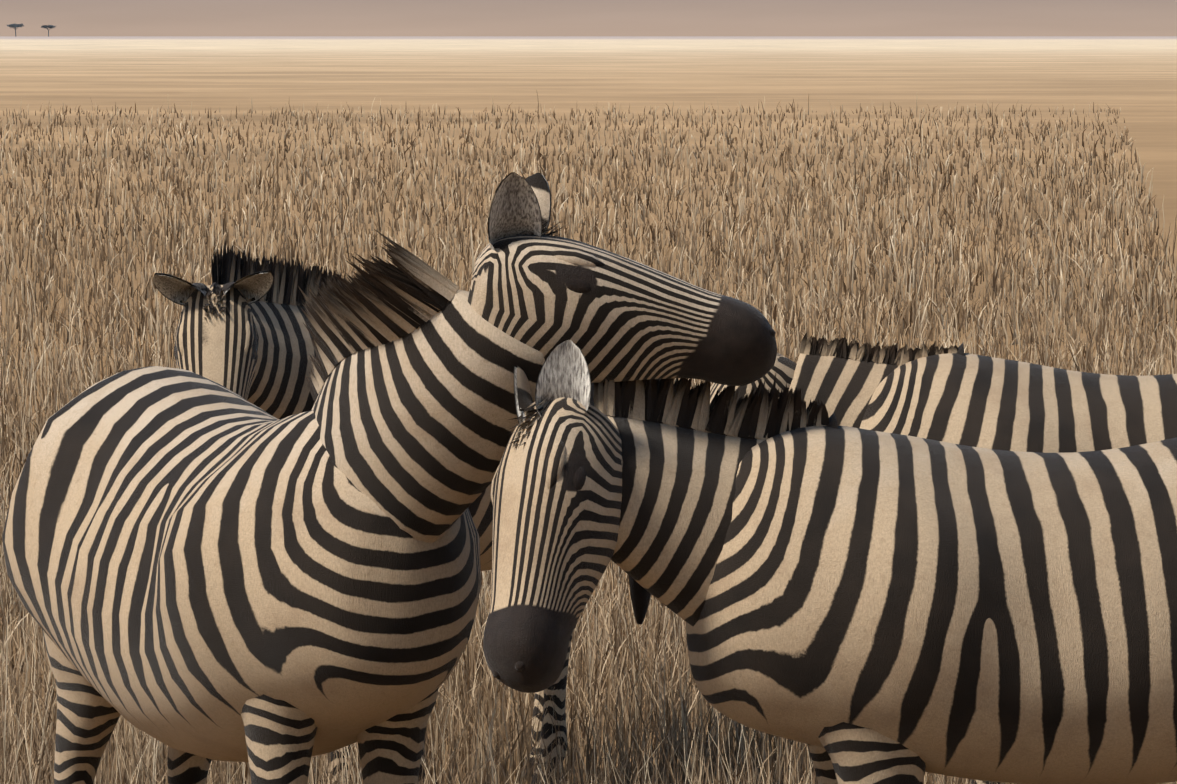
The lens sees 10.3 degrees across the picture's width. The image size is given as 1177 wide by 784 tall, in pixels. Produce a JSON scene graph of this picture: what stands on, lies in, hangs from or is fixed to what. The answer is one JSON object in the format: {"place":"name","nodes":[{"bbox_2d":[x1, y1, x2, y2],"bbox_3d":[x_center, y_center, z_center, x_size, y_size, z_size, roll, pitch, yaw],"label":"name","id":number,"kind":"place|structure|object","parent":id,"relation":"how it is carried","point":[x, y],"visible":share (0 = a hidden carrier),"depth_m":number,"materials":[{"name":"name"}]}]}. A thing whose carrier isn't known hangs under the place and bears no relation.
{"place":"outdoors","nodes":[
{"label":"outdoors","id":0,"kind":"place"},
{"bbox_2d":[0,94,1176,783],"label":"grass","id":1,"kind":"structure","parent":0,"point":[680,740],"depth_m":50.97,"materials":[{"name":"beige plant"}]},
{"bbox_2d":[0,36,1176,783],"bbox_3d":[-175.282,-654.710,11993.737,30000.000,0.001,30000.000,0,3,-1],"label":"ground","id":2,"kind":"structure","parent":0,"point":[1134,78],"depth_m":160.68,"materials":[{"name":"beige soil"}]},
{"bbox_2d":[7,23,55,36],"bbox_3d":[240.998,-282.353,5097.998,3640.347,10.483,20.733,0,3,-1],"label":"trees","id":3,"kind":"object","parent":2,"relation":"on","point":[15,25],"visible":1,"depth_m":5084.89,"materials":[{"name":"green plant"}]},
{"bbox_2d":[2,172,777,783],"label":"zebra","id":4,"kind":"object","parent":2,"relation":"on","point":[202,572],"visible":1,"depth_m":12.26},
{"bbox_2d":[153,238,650,783],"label":"zebra","id":5,"kind":"object","parent":2,"relation":"on","point":[243,330],"visible":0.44,"depth_m":16.30},
{"bbox_2d":[483,340,1176,783],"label":"zebra","id":6,"kind":"object","parent":2,"relation":"on","point":[855,604],"visible":0.94,"depth_m":11.87},
{"bbox_2d":[710,332,1176,783],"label":"zebra","id":7,"kind":"object","parent":2,"relation":"on","point":[955,394],"visible":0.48,"depth_m":15.08},
{"bbox_2d":[0,0,1176,35],"bbox_3d":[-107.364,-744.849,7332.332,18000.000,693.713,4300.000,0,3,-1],"label":"sky","id":8,"kind":"structure","parent":0,"point":[612,17],"depth_m":5416.34,"materials":[{"name":"grey"}]}
]}

